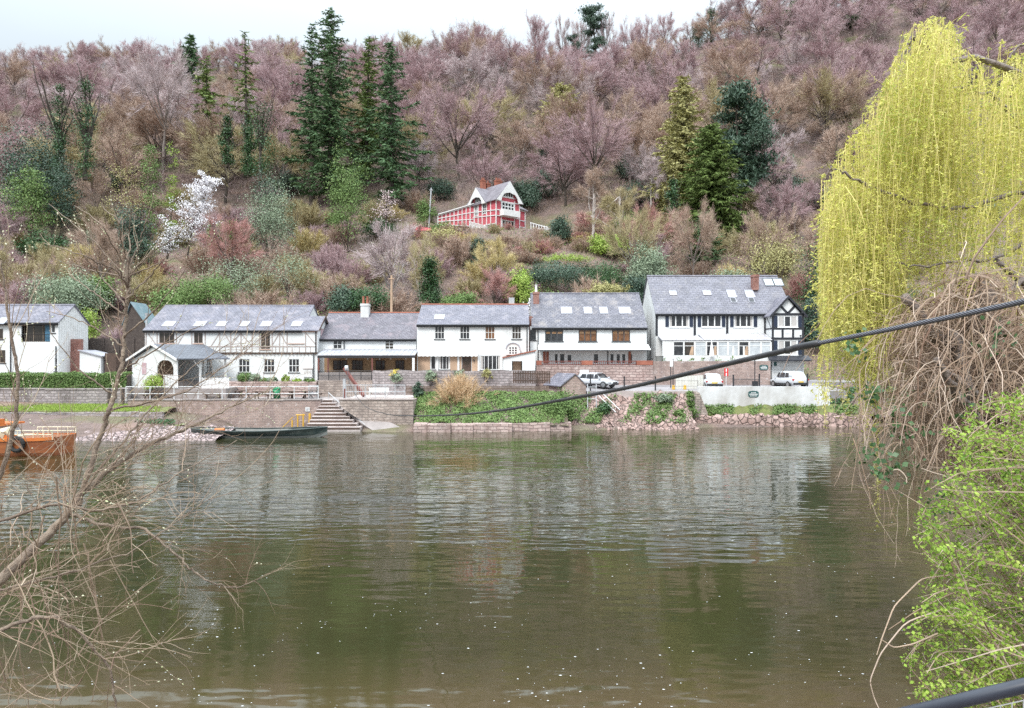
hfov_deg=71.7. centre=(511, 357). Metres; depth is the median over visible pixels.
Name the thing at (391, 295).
utility pole
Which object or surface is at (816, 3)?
bare tree
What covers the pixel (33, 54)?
bare tree
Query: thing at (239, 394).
picnic table
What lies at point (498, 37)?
bare tree
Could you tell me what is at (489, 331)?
window
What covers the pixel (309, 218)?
bare shrub
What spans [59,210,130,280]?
bare tree
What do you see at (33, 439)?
tour boat
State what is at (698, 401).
stone buttress
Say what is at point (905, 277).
bare shrub
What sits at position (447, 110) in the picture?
bare tree
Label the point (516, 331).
window
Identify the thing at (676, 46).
bare tree
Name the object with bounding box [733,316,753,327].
window
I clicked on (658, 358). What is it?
flower pot
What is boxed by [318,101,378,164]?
bare tree
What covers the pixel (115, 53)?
bare tree
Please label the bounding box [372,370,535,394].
terrace wall
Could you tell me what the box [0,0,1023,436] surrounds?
ground
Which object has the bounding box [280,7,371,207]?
fir tree
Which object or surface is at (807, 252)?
bare shrub
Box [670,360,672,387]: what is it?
lamp post
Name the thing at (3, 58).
bare tree
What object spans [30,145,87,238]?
holly tree
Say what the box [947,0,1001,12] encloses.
bare tree
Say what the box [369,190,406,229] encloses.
blossom tree
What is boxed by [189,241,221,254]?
bare shrub
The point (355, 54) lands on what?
bare tree
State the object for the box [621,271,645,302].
evergreen bush
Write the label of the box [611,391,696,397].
kerb wall
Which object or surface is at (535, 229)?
bare shrub
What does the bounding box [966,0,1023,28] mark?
bare tree
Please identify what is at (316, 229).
bare shrub
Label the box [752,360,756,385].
lamp post
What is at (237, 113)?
bare tree
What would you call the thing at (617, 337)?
window
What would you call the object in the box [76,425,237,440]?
stony shore
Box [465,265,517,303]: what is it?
copper tree
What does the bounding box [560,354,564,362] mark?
window
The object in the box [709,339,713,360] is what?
parasol
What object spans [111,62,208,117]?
bare tree
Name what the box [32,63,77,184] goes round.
ivied tree
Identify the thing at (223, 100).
bare tree
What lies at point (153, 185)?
evergreen bush
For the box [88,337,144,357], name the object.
board fence
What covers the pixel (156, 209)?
bare shrub
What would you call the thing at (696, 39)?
ivied tree
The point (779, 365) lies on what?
garage door
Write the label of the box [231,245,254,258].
bare shrub
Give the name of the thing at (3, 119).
bare tree
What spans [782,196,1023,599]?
vine covered stump
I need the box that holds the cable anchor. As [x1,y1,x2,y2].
[343,365,363,397]
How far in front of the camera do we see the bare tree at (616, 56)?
222.83 m
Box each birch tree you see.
[571,165,611,237]
[584,184,646,234]
[638,154,667,207]
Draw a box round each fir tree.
[170,33,202,88]
[189,55,229,150]
[215,30,266,179]
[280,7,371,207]
[283,23,334,202]
[338,35,396,185]
[346,41,436,206]
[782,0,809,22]
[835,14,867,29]
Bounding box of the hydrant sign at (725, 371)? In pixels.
[724,368,727,375]
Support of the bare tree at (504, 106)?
on the ground at (82, 428)
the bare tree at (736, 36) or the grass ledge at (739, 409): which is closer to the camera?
the grass ledge at (739, 409)
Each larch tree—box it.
[532,80,582,143]
[637,119,696,210]
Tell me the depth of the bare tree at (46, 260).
102.85 m
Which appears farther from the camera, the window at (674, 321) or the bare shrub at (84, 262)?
the bare shrub at (84, 262)
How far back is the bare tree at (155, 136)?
169.22 m
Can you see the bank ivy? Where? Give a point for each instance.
(161, 421)
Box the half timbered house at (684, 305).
[642,275,811,378]
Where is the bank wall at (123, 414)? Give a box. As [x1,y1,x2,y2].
[0,411,163,418]
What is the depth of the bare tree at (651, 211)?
115.28 m
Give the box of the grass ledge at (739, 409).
[706,403,873,415]
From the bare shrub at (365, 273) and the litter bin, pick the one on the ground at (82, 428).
the bare shrub at (365, 273)
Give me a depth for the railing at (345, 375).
71.03 m
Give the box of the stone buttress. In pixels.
[691,392,707,421]
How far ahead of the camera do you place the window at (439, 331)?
75.08 m
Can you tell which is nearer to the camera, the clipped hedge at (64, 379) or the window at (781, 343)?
the clipped hedge at (64, 379)
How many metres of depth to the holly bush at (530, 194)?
154.40 m
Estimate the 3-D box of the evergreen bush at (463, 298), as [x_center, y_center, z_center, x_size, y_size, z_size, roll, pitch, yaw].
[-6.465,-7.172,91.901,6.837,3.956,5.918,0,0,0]
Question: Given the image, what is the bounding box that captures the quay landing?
[350,395,413,397]
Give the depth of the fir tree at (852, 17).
238.06 m
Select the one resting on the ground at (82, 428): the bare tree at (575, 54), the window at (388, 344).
the bare tree at (575, 54)
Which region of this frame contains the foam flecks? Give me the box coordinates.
[91,493,904,707]
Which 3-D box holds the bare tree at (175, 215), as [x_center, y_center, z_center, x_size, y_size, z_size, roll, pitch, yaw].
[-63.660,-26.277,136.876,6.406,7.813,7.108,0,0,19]
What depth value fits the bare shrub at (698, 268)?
110.94 m
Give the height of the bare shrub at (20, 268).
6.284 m
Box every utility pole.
[388,275,393,311]
[428,188,431,227]
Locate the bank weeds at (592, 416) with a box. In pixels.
[567,392,698,423]
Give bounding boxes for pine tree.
[564,33,586,62]
[575,2,613,52]
[584,34,611,61]
[710,75,793,224]
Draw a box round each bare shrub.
[0,195,31,215]
[0,205,27,228]
[0,260,54,284]
[0,269,45,297]
[0,277,53,303]
[1,248,27,274]
[10,232,33,248]
[23,240,73,265]
[33,276,85,311]
[37,254,62,276]
[48,190,81,204]
[49,243,108,267]
[52,251,119,279]
[66,202,121,231]
[73,202,117,224]
[82,269,121,286]
[98,325,122,338]
[105,241,131,264]
[106,278,142,310]
[112,303,157,322]
[113,275,178,307]
[114,185,152,208]
[117,212,168,235]
[120,189,168,218]
[131,251,166,271]
[133,262,171,283]
[146,255,174,274]
[151,222,203,245]
[157,184,207,208]
[161,206,203,231]
[172,243,221,273]
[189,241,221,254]
[207,254,262,289]
[210,287,309,304]
[212,204,231,222]
[212,252,272,273]
[215,205,252,225]
[229,240,263,253]
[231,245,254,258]
[235,206,273,229]
[240,268,285,299]
[246,224,265,242]
[246,265,295,291]
[260,246,311,266]
[269,300,320,312]
[276,253,318,280]
[282,199,332,229]
[284,225,330,256]
[285,266,332,297]
[288,223,329,245]
[294,288,329,312]
[300,270,382,310]
[304,239,352,264]
[306,268,335,282]
[310,249,350,276]
[318,223,358,244]
[324,271,376,290]
[335,258,375,285]
[336,219,363,235]
[345,285,428,311]
[349,199,397,227]
[354,258,394,284]
[383,203,410,219]
[396,190,435,213]
[399,239,430,264]
[416,247,455,278]
[436,232,472,267]
[446,289,481,303]
[447,275,486,295]
[457,251,519,285]
[476,244,514,263]
[484,267,545,301]
[485,222,502,233]
[502,222,517,229]
[508,262,528,271]
[529,227,547,235]
[538,230,548,238]
[570,210,615,235]
[570,223,602,234]
[571,272,622,292]
[572,243,590,251]
[612,183,649,210]
[613,263,626,271]
[677,260,719,274]
[687,228,735,254]
[716,259,755,274]
[731,192,769,212]
[740,221,766,232]
[742,226,798,257]
[748,242,804,275]
[770,212,809,234]
[782,271,817,299]
[800,235,829,260]
[802,183,833,209]
[805,210,821,228]
[887,295,920,317]
[888,263,921,287]
[899,256,932,279]
[902,245,936,265]
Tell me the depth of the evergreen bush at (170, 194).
127.93 m
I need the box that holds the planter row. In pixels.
[536,361,652,364]
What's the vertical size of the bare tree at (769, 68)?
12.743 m
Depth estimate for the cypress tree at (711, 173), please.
127.97 m
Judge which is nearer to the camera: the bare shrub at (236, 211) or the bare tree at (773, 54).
the bare shrub at (236, 211)
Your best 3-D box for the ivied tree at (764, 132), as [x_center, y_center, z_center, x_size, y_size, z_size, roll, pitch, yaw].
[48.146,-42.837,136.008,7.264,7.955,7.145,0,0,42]
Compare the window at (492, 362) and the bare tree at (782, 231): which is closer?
the window at (492, 362)
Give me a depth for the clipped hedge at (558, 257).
110.38 m
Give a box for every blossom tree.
[151,224,179,258]
[159,170,224,254]
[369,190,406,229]
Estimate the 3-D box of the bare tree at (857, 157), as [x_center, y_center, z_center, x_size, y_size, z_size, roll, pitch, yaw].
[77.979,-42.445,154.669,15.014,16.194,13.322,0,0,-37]
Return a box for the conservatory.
[658,333,771,360]
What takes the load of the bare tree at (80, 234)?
on the ground at (82, 428)
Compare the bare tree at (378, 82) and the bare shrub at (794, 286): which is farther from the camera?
the bare tree at (378, 82)
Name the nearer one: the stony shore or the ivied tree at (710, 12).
the stony shore
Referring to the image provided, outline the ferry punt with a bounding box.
[191,426,327,437]
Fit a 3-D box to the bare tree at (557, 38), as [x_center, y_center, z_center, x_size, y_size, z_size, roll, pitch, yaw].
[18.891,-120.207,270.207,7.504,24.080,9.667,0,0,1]
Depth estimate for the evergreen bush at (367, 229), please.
130.58 m
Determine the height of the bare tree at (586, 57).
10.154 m
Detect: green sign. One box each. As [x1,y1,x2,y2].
[748,391,758,396]
[759,365,767,369]
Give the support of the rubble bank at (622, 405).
on the ground at (82, 428)
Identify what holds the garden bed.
on the ground at (82, 428)
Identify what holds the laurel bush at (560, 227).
on the ground at (82, 428)
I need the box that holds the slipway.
[337,403,398,429]
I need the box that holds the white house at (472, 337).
[416,298,535,370]
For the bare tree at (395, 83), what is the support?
on the ground at (82, 428)
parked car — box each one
[578,372,618,387]
[703,373,722,385]
[770,371,808,386]
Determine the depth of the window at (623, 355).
76.08 m
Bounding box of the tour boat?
[0,419,76,455]
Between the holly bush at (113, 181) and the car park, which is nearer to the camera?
the car park
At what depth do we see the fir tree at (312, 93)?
155.21 m
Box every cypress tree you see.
[649,73,705,218]
[671,122,758,243]
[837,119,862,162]
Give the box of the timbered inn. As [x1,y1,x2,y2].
[142,305,328,379]
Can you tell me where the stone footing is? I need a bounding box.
[413,421,570,432]
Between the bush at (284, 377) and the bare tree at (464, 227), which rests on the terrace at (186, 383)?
the bush at (284, 377)
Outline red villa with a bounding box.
[437,177,548,229]
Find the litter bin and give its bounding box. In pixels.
[272,387,280,398]
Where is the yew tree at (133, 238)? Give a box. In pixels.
[110,202,161,278]
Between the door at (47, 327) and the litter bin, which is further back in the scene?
the door at (47, 327)
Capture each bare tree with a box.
[0,48,41,99]
[0,49,20,77]
[0,68,16,99]
[0,83,48,141]
[0,94,12,112]
[0,111,13,154]
[0,116,45,182]
[0,141,45,196]
[0,205,29,248]
[0,231,15,270]
[10,125,111,195]
[13,43,40,68]
[13,74,42,102]
[13,117,81,174]
[21,45,65,68]
[22,54,87,106]
[31,47,77,74]
[32,66,141,126]
[33,206,65,238]
[34,249,74,284]
[40,100,150,159]
[41,51,82,81]
[44,44,63,59]
[45,52,117,89]
[46,103,138,172]
[47,79,108,109]
[51,58,117,93]
[58,193,79,227]
[59,41,86,61]
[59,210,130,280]
[61,88,106,127]
[63,212,110,247]
[71,40,97,65]
[71,165,113,206]
[74,40,104,69]
[79,124,163,197]
[92,34,139,72]
[96,65,155,108]
[96,97,151,143]
[101,50,139,73]
[105,54,131,78]
[106,80,162,129]
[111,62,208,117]
[115,40,147,64]
[119,94,217,172]
[120,37,160,59]
[123,36,203,156]
[123,37,157,66]
[125,108,191,161]
[132,78,223,135]
[146,56,173,77]
[154,50,176,78]
[155,99,242,175]
[156,41,197,59]
[158,103,250,157]
[171,112,279,203]
[171,202,196,228]
[180,75,217,105]
[185,80,228,116]
[187,208,226,252]
[190,46,213,67]
[195,47,219,72]
[195,211,266,288]
[201,39,227,73]
[208,63,261,116]
[213,38,254,78]
[217,80,255,123]
[219,36,250,51]
[219,102,308,178]
[221,85,257,124]
[232,37,298,84]
[244,54,301,104]
[244,72,309,138]
[246,38,267,59]
[247,34,288,62]
[251,84,308,142]
[252,126,309,194]
[253,56,321,106]
[254,185,279,209]
[257,37,301,57]
[264,35,304,56]
[265,46,303,78]
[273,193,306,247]
[279,43,307,72]
[281,39,306,58]
[286,64,324,100]
[292,88,370,128]
[317,40,349,59]
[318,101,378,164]
[323,62,380,97]
[332,90,381,150]
[338,73,407,115]
[340,38,365,59]
[342,44,358,73]
[345,50,381,85]
[347,87,394,130]
[351,220,426,295]
[355,66,412,92]
[356,46,378,77]
[361,32,395,55]
[366,34,404,67]
[372,41,427,85]
[372,87,441,137]
[380,91,439,143]
[382,45,414,69]
[387,109,461,175]
[388,39,405,57]
[395,53,468,108]
[396,29,425,52]
[397,76,452,121]
[402,44,455,83]
[402,136,439,190]
[403,222,422,240]
[406,229,436,297]
[407,244,446,292]
[409,70,506,180]
[412,37,439,56]
[416,30,453,58]
[417,44,430,74]
[418,22,483,64]
[419,42,455,81]
[437,25,459,62]
[439,48,498,100]
[441,96,471,132]
[444,24,507,55]
[445,17,496,71]
[447,95,499,161]
[451,84,529,157]
[453,137,522,187]
[454,81,527,139]
[457,28,501,79]
[458,222,472,234]
[461,17,508,57]
[462,41,502,86]
[470,235,522,293]
[475,32,536,84]
[479,115,550,173]
[482,65,521,107]
[494,100,567,163]
[499,52,521,74]
[504,45,566,109]
[513,34,580,79]
[514,128,609,205]
[518,10,551,51]
[520,42,548,67]
[520,127,604,191]
[521,240,537,252]
[524,230,542,244]
[526,62,607,113]
[529,87,605,146]
[539,50,629,101]
[542,39,565,59]
[542,87,637,195]
[546,111,597,165]
[547,56,607,105]
[553,48,592,67]
[554,15,569,55]
[556,37,611,86]
[566,45,631,109]
[570,18,591,49]
[574,51,606,68]
[590,115,664,183]
[592,38,638,91]
[595,10,617,55]
[599,203,666,279]
[602,37,646,67]
[602,85,676,134]
[613,46,639,77]
[613,114,723,180]
[617,14,648,50]
[618,140,667,201]
[619,58,651,120]
[619,62,711,119]
[620,32,682,86]
[620,199,700,253]
[629,14,657,54]
[630,229,672,261]
[631,73,711,142]
[632,77,663,118]
[633,98,711,156]
[634,41,722,97]
[638,39,675,64]
[638,51,657,73]
[650,11,682,48]
[654,210,696,263]
[664,195,721,274]
[665,54,687,78]
[666,34,691,57]
[667,37,698,70]
[676,59,711,103]
[679,18,703,44]
[688,11,731,46]
[691,46,760,102]
[692,75,767,128]
[694,0,723,34]
[696,35,764,82]
[700,41,733,69]
[702,25,749,56]
[706,0,743,32]
[716,8,752,35]
[719,0,783,38]
[720,0,776,31]
[721,32,791,74]
[721,73,778,115]
[723,34,762,63]
[724,211,775,270]
[728,122,792,205]
[731,203,799,274]
[738,4,761,29]
[738,68,812,142]
[742,93,826,144]
[743,58,771,86]
[749,179,812,226]
[752,9,764,34]
[754,0,809,47]
[758,118,809,186]
[760,0,796,24]
[774,173,816,238]
[775,35,815,86]
[776,60,875,141]
[779,49,853,96]
[781,0,847,63]
[786,60,874,130]
[793,20,865,72]
[797,0,847,17]
[797,0,861,41]
[798,205,826,247]
[805,116,871,181]
[806,0,901,35]
[812,48,890,123]
[824,40,901,95]
[824,73,868,132]
[829,109,908,148]
[840,129,895,173]
[853,0,897,45]
[859,75,916,123]
[860,95,915,126]
[892,0,943,24]
[899,211,945,274]
[905,0,977,55]
[913,0,963,24]
[927,22,1023,84]
[944,20,992,56]
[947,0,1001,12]
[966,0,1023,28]
[970,0,1023,54]
[986,43,1023,85]
[998,66,1023,109]
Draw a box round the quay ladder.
[283,413,310,426]
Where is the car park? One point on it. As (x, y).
(649, 388)
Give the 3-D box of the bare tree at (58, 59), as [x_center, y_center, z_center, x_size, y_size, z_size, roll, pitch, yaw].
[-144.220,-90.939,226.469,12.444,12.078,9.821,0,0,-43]
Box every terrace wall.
[198,381,317,396]
[318,380,371,396]
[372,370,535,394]
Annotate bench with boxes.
[369,388,388,396]
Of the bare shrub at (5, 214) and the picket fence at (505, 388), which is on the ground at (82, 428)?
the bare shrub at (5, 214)
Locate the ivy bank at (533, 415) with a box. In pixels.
[415,393,568,425]
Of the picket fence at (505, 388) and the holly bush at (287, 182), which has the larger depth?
the holly bush at (287, 182)
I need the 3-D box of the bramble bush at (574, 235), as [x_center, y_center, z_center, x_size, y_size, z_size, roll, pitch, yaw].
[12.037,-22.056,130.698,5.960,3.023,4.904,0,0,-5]
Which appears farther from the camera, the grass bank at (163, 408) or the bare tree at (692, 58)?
the bare tree at (692, 58)
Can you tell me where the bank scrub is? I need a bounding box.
[830,385,957,409]
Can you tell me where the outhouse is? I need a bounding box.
[70,339,124,373]
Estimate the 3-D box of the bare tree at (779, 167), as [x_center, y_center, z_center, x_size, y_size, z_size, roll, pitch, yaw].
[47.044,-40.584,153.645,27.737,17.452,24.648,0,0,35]
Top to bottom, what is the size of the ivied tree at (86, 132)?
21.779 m
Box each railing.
[126,386,318,400]
[318,371,371,379]
[345,385,404,397]
[734,379,757,385]
[900,677,1023,707]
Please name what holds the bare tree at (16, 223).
on the ground at (82, 428)
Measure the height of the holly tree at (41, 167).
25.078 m
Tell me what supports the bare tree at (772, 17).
on the ground at (82, 428)
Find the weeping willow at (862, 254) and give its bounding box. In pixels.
[804,13,1023,527]
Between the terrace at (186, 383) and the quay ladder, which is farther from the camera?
the terrace at (186, 383)
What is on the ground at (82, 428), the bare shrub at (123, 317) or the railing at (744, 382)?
the bare shrub at (123, 317)
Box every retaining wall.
[536,365,652,390]
[653,361,770,384]
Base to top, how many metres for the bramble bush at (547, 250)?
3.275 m
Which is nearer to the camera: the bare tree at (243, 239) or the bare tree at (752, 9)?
the bare tree at (243, 239)
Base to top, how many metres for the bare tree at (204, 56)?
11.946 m
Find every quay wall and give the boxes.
[128,399,321,426]
[339,398,417,424]
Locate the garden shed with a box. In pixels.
[122,302,154,369]
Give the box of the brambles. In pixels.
[0,167,1023,376]
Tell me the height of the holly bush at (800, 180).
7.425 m
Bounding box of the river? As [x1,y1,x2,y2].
[0,425,1023,707]
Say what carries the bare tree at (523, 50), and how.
on the ground at (82, 428)
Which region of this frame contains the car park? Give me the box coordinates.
[586,382,846,401]
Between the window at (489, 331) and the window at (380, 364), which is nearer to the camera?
the window at (489, 331)
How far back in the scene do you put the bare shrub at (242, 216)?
141.36 m
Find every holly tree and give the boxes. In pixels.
[0,115,80,235]
[0,153,64,241]
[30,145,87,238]
[318,137,377,252]
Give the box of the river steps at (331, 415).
[307,399,362,431]
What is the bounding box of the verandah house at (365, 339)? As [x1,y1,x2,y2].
[317,296,419,372]
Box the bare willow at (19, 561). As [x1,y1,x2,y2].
[0,188,333,707]
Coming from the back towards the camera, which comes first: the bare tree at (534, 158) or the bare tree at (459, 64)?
the bare tree at (459, 64)
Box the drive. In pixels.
[808,380,878,385]
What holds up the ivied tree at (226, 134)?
on the ground at (82, 428)
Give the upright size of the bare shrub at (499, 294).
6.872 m
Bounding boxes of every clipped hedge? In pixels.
[0,370,132,387]
[517,254,599,289]
[541,251,595,262]
[571,256,632,287]
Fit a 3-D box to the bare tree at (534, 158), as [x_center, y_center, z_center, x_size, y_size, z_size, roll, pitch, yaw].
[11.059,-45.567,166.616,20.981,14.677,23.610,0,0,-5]
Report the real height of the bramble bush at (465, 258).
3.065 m
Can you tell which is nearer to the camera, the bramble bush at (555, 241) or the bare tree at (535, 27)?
the bramble bush at (555, 241)
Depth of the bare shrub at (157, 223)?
137.81 m
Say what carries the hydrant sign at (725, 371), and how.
on the car park
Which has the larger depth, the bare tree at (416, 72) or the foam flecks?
the bare tree at (416, 72)
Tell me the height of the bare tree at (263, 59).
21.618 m
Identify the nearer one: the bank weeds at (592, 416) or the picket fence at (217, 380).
the bank weeds at (592, 416)
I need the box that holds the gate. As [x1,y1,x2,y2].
[676,375,702,388]
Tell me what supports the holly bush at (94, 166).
on the ground at (82, 428)
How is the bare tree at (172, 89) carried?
on the ground at (82, 428)
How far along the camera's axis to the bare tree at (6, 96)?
206.93 m
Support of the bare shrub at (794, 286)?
on the ground at (82, 428)
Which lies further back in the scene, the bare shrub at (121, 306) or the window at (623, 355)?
the bare shrub at (121, 306)
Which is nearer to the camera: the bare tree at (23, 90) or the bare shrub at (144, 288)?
the bare shrub at (144, 288)
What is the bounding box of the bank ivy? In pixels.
[118,418,175,425]
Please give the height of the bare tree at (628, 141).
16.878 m
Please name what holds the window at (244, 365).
in the timbered inn
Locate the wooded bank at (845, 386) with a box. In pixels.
[827,383,935,417]
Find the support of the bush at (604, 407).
on the rubble bank at (622, 405)
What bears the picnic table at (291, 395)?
on the quay terrace at (334, 400)
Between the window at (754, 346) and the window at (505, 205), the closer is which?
the window at (754, 346)
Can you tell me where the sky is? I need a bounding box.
[0,0,855,70]
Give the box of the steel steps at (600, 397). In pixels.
[587,384,619,411]
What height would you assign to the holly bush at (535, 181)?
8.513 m
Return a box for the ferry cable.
[347,298,1023,416]
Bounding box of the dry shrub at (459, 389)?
[426,372,499,407]
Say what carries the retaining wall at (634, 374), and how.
on the car park
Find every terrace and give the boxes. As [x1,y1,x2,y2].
[133,380,318,385]
[227,396,349,402]
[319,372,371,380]
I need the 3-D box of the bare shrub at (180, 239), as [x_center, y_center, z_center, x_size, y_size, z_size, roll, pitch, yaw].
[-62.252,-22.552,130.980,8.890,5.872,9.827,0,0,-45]
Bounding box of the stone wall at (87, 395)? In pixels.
[0,388,130,403]
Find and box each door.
[45,325,49,340]
[462,356,470,370]
[567,354,571,363]
[774,363,801,377]
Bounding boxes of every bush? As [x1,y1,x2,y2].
[6,226,76,256]
[12,261,123,314]
[57,272,130,310]
[76,159,111,182]
[79,304,101,338]
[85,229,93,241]
[100,144,151,235]
[103,167,134,189]
[126,142,171,254]
[135,282,222,314]
[141,371,167,392]
[153,140,196,249]
[170,271,251,304]
[188,251,273,303]
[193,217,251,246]
[235,164,303,262]
[236,371,251,381]
[248,163,293,258]
[248,373,262,380]
[252,245,319,296]
[266,376,277,381]
[270,167,305,192]
[281,374,290,380]
[292,378,301,381]
[303,378,315,381]
[321,278,361,311]
[326,212,351,226]
[344,279,394,311]
[352,216,399,237]
[389,373,402,386]
[411,381,424,397]
[412,196,439,226]
[421,223,462,245]
[423,177,457,199]
[424,369,437,387]
[428,220,455,233]
[430,233,455,246]
[433,225,453,231]
[438,289,486,303]
[448,232,482,244]
[453,369,467,376]
[455,253,471,265]
[463,237,487,268]
[474,178,533,191]
[479,367,492,382]
[494,234,523,246]
[500,243,514,252]
[502,265,542,303]
[509,248,542,262]
[513,175,544,209]
[519,252,545,263]
[524,255,543,263]
[524,283,563,303]
[527,165,562,196]
[531,238,560,253]
[536,149,555,162]
[539,386,585,419]
[542,212,573,240]
[542,235,566,249]
[566,238,592,250]
[567,234,587,242]
[571,231,587,237]
[582,279,632,292]
[585,233,632,256]
[596,400,614,414]
[611,216,640,229]
[613,151,642,178]
[613,209,640,219]
[618,239,680,288]
[620,179,649,208]
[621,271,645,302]
[653,393,673,404]
[672,408,683,415]
[684,390,700,419]
[703,266,758,274]
[734,223,813,278]
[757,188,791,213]
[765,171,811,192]
[778,195,811,211]
[784,235,836,307]
[800,294,824,354]
[810,183,832,205]
[870,377,1023,707]
[898,285,925,299]
[978,203,1008,215]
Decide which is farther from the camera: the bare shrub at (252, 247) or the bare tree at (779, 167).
the bare tree at (779, 167)
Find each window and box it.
[0,329,3,339]
[0,350,5,362]
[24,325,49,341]
[50,325,55,333]
[158,333,174,343]
[193,333,203,343]
[205,359,211,372]
[238,359,249,372]
[260,333,270,349]
[263,359,274,372]
[288,359,299,372]
[333,341,341,348]
[333,360,346,369]
[352,360,362,369]
[376,360,384,369]
[385,341,393,348]
[395,360,403,369]
[430,356,435,369]
[434,327,444,339]
[438,356,449,369]
[459,327,469,339]
[475,205,477,215]
[479,356,500,370]
[482,203,485,213]
[484,327,495,339]
[502,202,513,209]
[502,220,513,226]
[503,193,512,197]
[511,327,521,339]
[529,330,536,340]
[544,330,563,341]
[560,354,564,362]
[579,330,596,341]
[594,354,598,362]
[610,354,613,362]
[612,330,629,341]
[616,354,619,362]
[622,354,625,362]
[668,316,689,327]
[674,342,682,354]
[685,342,693,354]
[696,342,704,354]
[701,316,721,327]
[707,342,716,354]
[719,342,726,354]
[729,342,737,354]
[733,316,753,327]
[739,342,747,354]
[750,342,759,354]
[762,342,769,352]
[777,316,798,327]
[777,340,798,355]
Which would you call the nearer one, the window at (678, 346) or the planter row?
the planter row
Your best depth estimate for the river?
21.05 m
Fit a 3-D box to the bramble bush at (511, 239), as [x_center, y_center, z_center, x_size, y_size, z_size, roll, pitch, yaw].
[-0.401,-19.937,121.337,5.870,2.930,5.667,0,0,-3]
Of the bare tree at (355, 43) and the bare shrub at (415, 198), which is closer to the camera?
the bare shrub at (415, 198)
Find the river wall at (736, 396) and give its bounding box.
[697,386,829,406]
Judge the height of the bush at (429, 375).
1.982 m
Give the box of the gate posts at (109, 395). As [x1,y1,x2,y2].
[107,389,124,404]
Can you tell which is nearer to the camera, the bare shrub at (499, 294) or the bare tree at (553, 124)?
the bare shrub at (499, 294)
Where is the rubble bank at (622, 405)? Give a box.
[568,390,698,429]
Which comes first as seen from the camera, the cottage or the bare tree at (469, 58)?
the cottage
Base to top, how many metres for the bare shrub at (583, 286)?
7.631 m
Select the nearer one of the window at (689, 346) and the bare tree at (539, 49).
the window at (689, 346)
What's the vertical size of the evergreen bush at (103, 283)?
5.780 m
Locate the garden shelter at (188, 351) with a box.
[126,343,229,387]
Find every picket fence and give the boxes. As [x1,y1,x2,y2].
[131,375,146,387]
[163,374,177,387]
[202,377,229,387]
[406,385,548,394]
[513,370,549,383]
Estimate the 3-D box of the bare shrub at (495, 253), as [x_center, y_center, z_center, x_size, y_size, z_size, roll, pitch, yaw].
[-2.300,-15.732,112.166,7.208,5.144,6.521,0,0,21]
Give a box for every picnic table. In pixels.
[142,391,163,398]
[229,390,249,397]
[252,391,273,398]
[272,390,293,398]
[288,391,307,398]
[302,390,323,398]
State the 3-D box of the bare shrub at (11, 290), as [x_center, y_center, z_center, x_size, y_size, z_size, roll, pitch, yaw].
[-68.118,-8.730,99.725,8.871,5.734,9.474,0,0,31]
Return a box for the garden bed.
[418,391,552,400]
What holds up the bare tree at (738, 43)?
on the ground at (82, 428)
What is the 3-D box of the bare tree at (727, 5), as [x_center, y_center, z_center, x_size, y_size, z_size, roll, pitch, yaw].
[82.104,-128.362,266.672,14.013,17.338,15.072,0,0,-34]
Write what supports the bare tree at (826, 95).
on the ground at (82, 428)
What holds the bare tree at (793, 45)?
on the ground at (82, 428)
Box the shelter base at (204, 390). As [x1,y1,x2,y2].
[131,387,236,398]
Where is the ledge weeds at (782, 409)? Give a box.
[704,403,858,414]
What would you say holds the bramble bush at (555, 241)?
on the ground at (82, 428)
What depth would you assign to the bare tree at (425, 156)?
162.27 m
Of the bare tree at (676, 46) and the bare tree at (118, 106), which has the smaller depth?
the bare tree at (118, 106)
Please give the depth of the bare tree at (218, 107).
200.21 m
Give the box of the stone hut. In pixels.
[543,373,586,399]
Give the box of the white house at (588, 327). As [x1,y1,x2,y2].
[529,284,650,365]
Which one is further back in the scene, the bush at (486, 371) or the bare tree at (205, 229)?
the bare tree at (205, 229)
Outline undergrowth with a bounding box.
[1,226,1023,379]
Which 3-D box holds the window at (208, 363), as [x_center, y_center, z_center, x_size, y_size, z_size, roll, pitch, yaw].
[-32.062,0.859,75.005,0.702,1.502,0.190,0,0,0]
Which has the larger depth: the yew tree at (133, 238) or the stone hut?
the yew tree at (133, 238)
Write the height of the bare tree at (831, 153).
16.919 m
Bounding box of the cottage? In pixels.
[0,304,90,372]
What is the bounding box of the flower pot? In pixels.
[655,356,663,360]
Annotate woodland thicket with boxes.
[0,0,1023,212]
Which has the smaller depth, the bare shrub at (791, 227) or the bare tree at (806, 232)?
the bare tree at (806, 232)
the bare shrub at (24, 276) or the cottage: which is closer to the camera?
the cottage
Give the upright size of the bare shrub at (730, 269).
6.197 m
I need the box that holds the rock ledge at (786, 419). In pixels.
[695,411,871,426]
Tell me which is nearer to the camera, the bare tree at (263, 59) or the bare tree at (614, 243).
the bare tree at (614, 243)
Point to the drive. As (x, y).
(820, 381)
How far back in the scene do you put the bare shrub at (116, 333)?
88.07 m
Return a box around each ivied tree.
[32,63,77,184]
[63,63,102,180]
[215,110,237,166]
[238,89,291,177]
[238,114,257,177]
[412,255,445,310]
[663,174,681,239]
[688,22,706,49]
[703,1,720,43]
[745,113,783,154]
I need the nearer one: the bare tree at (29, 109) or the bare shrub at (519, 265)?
the bare shrub at (519, 265)
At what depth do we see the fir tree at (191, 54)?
214.47 m

